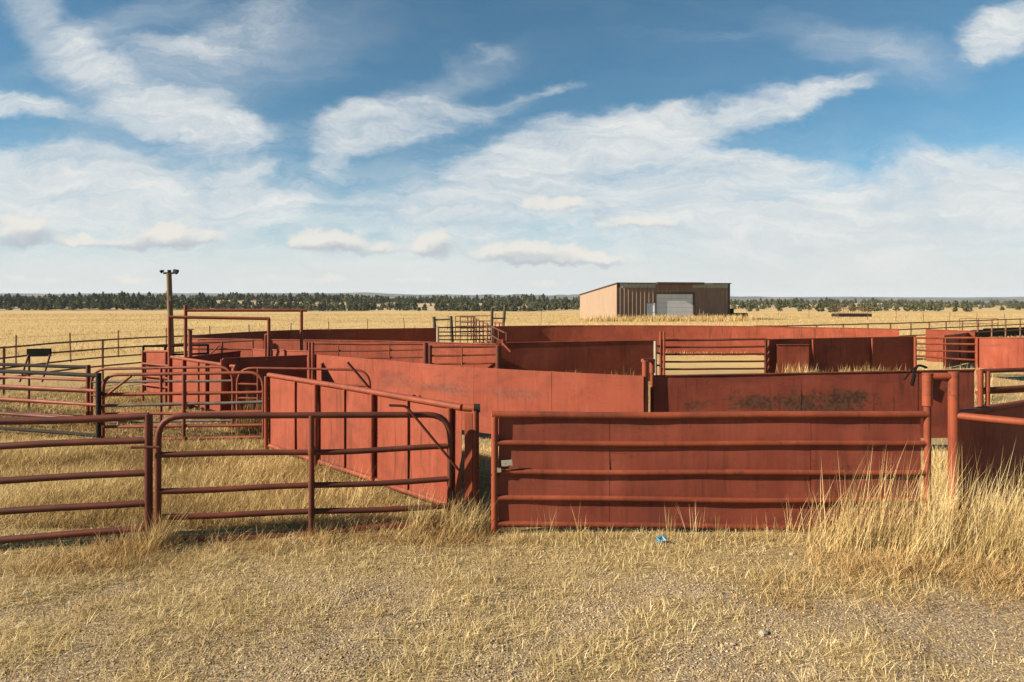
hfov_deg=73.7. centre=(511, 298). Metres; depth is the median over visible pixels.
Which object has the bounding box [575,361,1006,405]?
pen weeds
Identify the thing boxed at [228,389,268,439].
dead weeds
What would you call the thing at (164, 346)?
pipe fence
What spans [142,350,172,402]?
sheet metal fence
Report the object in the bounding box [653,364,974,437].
sheeted gate
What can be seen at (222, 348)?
pipe gate
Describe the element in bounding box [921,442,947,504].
passage grass
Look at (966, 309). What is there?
pine tree
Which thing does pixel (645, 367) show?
gate post
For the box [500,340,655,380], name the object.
sheet metal fence
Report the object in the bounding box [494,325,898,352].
sheet metal fence
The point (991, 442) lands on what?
sheet metal fence
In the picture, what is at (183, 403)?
pipe gate
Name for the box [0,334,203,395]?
pipe rail fence
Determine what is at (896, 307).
pine tree
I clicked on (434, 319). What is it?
brace posts
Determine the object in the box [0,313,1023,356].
field grass
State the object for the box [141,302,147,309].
pine tree
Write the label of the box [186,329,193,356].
gate post
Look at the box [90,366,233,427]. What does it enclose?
pipe gate
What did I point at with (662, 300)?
door
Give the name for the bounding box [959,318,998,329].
pipe rail fence
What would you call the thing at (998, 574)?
brown straw
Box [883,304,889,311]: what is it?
pine tree
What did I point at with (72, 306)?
pine tree
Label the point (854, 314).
hay rack
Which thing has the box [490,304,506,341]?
brace posts
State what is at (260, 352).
sheet metal fence
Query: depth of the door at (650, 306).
88.92 m
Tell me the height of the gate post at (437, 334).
1.596 m
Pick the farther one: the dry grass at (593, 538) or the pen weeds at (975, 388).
the pen weeds at (975, 388)
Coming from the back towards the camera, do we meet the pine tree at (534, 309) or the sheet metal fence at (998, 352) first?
the pine tree at (534, 309)
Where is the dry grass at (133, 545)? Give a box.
[0,510,506,587]
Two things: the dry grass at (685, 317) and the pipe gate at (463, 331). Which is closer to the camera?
the pipe gate at (463, 331)
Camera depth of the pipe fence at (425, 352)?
20.39 m
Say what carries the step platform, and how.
on the ground at (896, 626)
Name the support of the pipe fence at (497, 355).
on the ground at (896, 626)
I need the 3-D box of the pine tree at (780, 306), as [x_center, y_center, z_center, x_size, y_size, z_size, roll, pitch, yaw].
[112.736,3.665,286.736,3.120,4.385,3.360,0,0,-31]
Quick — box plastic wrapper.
[656,534,666,541]
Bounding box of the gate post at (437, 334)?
[436,326,439,341]
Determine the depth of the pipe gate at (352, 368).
14.40 m
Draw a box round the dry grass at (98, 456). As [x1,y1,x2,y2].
[0,384,499,531]
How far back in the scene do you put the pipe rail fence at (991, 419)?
7.82 m
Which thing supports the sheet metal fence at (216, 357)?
on the ground at (896, 626)
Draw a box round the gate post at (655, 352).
[654,341,659,374]
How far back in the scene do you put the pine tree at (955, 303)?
426.00 m
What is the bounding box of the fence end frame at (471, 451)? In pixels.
[463,404,479,517]
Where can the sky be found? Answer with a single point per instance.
(764, 148)
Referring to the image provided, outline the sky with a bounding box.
[0,0,1023,296]
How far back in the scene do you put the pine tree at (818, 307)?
283.76 m
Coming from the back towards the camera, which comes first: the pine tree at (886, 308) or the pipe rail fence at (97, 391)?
the pine tree at (886, 308)
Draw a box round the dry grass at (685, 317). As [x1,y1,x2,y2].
[574,313,761,321]
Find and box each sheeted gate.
[475,406,930,532]
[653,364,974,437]
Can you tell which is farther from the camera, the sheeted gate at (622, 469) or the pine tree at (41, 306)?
the pine tree at (41, 306)
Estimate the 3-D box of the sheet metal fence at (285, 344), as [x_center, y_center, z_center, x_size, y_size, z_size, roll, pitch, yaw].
[-6.097,2.125,22.294,11.772,1.548,0.786,0,0,18]
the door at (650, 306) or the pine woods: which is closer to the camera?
the door at (650, 306)
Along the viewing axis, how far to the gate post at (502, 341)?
20.79 m
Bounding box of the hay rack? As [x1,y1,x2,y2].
[831,305,871,316]
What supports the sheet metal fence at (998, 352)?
on the ground at (896, 626)
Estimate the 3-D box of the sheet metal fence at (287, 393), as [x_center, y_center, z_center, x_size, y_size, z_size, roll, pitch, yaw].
[-2.529,2.116,10.440,5.292,1.595,0.127,0,0,45]
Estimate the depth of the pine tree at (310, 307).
426.72 m
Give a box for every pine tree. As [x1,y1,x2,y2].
[5,303,13,309]
[37,303,44,310]
[70,302,76,309]
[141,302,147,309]
[174,300,180,308]
[198,301,205,308]
[238,302,246,308]
[308,303,313,310]
[316,303,321,310]
[351,302,357,309]
[370,302,377,310]
[437,303,444,310]
[480,304,486,310]
[531,304,537,310]
[739,300,744,308]
[763,300,770,308]
[777,302,783,311]
[796,303,804,310]
[815,303,823,310]
[849,302,857,310]
[872,302,879,310]
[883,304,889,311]
[892,303,900,311]
[903,303,911,310]
[911,303,917,310]
[925,302,933,310]
[951,300,958,306]
[964,305,971,311]
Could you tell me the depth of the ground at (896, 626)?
6.37 m
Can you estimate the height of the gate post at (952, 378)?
2.135 m
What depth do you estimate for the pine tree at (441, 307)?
432.93 m
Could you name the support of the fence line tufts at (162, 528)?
on the ground at (896, 626)
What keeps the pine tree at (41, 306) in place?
on the ground at (896, 626)
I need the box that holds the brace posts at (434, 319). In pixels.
[432,316,453,341]
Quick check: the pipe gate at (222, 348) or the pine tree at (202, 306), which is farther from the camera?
the pine tree at (202, 306)
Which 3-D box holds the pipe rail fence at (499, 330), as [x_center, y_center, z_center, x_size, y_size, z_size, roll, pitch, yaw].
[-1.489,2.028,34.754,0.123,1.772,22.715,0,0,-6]
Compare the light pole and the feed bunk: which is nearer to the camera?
the light pole
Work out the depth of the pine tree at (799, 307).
287.51 m
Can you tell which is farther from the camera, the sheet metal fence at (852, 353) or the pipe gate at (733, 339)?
the sheet metal fence at (852, 353)
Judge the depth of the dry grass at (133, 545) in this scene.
7.64 m
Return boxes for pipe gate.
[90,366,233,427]
[101,371,263,440]
[130,404,459,543]
[192,339,253,356]
[236,361,370,428]
[439,326,490,339]
[659,331,766,374]
[914,337,976,375]
[975,367,1023,406]
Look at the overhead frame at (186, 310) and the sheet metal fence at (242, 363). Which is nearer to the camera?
the sheet metal fence at (242, 363)
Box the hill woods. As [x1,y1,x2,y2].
[730,297,1023,307]
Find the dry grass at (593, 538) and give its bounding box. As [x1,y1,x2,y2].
[490,526,832,547]
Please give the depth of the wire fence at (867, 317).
91.74 m
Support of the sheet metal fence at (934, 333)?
on the ground at (896, 626)
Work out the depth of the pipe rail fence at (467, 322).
43.02 m
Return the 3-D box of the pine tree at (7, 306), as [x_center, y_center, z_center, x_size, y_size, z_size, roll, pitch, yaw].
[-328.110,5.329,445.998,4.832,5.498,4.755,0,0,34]
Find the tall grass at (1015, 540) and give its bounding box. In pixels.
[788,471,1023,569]
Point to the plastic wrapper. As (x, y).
(662, 538)
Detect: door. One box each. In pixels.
[647,303,653,317]
[656,294,692,317]
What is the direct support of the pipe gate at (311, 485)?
on the ground at (896, 626)
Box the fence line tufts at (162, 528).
[116,455,498,554]
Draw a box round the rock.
[759,629,767,635]
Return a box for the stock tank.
[732,313,747,316]
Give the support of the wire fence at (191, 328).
on the ground at (896, 626)
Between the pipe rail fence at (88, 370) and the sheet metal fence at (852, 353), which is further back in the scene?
the sheet metal fence at (852, 353)
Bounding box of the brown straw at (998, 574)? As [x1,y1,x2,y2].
[732,534,1023,625]
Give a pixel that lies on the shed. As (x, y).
(630, 299)
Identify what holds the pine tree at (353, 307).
on the ground at (896, 626)
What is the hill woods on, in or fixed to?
on the ground at (896, 626)
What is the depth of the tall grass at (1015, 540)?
7.49 m
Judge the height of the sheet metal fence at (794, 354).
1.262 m
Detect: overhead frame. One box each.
[168,315,270,406]
[184,305,306,356]
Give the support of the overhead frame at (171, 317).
on the ground at (896, 626)
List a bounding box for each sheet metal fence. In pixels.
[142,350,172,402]
[168,356,237,422]
[186,351,240,408]
[192,328,436,341]
[192,338,496,367]
[220,355,307,423]
[252,349,307,377]
[264,373,464,516]
[308,342,643,434]
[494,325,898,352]
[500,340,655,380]
[767,336,915,372]
[777,344,808,372]
[925,329,974,362]
[943,331,977,368]
[960,400,1023,523]
[976,337,1023,377]
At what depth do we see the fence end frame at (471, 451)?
8.52 m
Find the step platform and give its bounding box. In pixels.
[19,348,51,407]
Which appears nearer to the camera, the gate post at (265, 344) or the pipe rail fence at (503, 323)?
the gate post at (265, 344)
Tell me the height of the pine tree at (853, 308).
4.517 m
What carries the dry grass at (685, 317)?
on the ground at (896, 626)
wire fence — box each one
[3,312,541,362]
[746,309,1018,324]
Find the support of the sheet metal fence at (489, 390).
on the ground at (896, 626)
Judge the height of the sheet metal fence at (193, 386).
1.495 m
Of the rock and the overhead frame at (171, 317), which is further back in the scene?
the overhead frame at (171, 317)
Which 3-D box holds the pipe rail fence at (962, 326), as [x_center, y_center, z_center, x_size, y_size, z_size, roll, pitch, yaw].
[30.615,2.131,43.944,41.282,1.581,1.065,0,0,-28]
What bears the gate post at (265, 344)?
on the ground at (896, 626)
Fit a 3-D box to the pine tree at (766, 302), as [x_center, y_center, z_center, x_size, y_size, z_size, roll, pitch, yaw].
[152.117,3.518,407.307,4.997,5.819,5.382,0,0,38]
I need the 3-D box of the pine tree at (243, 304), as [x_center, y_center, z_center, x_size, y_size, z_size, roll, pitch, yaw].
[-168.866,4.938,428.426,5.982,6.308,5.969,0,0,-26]
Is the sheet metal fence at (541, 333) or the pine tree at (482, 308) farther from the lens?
the pine tree at (482, 308)
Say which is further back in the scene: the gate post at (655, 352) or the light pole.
the gate post at (655, 352)
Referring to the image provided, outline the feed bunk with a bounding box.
[970,327,1023,336]
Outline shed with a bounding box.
[578,282,730,318]
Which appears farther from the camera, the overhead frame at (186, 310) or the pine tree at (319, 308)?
the pine tree at (319, 308)
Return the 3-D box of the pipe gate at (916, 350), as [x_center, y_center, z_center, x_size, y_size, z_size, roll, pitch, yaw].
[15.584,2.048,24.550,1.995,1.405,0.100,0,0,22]
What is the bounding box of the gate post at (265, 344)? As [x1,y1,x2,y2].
[264,333,266,355]
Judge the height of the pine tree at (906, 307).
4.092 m
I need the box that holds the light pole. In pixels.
[160,269,178,355]
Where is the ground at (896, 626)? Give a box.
[0,292,1023,681]
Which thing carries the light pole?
on the ground at (896, 626)
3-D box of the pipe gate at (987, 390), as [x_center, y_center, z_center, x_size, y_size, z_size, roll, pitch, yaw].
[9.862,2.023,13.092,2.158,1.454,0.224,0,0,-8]
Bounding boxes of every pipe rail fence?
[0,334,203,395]
[0,363,90,425]
[0,369,100,437]
[455,315,489,338]
[460,317,474,342]
[470,316,507,344]
[493,322,504,325]
[754,318,1023,336]
[957,412,1023,425]
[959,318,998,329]
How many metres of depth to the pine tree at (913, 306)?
293.50 m
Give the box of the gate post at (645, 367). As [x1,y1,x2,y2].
[641,359,654,411]
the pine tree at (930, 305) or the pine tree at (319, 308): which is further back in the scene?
the pine tree at (319, 308)
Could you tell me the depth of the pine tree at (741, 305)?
420.98 m
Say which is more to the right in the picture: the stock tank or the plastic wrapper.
the stock tank
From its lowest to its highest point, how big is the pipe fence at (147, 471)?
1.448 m
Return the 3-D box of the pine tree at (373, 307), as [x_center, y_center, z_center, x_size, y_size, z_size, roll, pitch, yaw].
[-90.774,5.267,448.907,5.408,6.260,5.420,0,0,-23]
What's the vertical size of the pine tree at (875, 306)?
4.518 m
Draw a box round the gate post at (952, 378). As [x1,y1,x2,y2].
[922,371,959,533]
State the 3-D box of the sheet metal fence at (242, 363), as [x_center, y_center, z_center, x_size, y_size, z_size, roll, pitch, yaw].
[-5.705,2.104,15.809,2.049,1.589,0.102,0,0,-44]
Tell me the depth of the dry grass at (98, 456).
10.35 m
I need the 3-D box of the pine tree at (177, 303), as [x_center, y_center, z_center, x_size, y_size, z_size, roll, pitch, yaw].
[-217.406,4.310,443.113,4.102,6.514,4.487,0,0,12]
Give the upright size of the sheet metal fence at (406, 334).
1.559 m
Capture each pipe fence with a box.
[0,412,152,543]
[142,344,208,390]
[305,342,427,363]
[428,345,500,368]
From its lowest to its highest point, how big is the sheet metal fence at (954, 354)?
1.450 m
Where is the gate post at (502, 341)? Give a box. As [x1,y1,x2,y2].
[497,339,510,351]

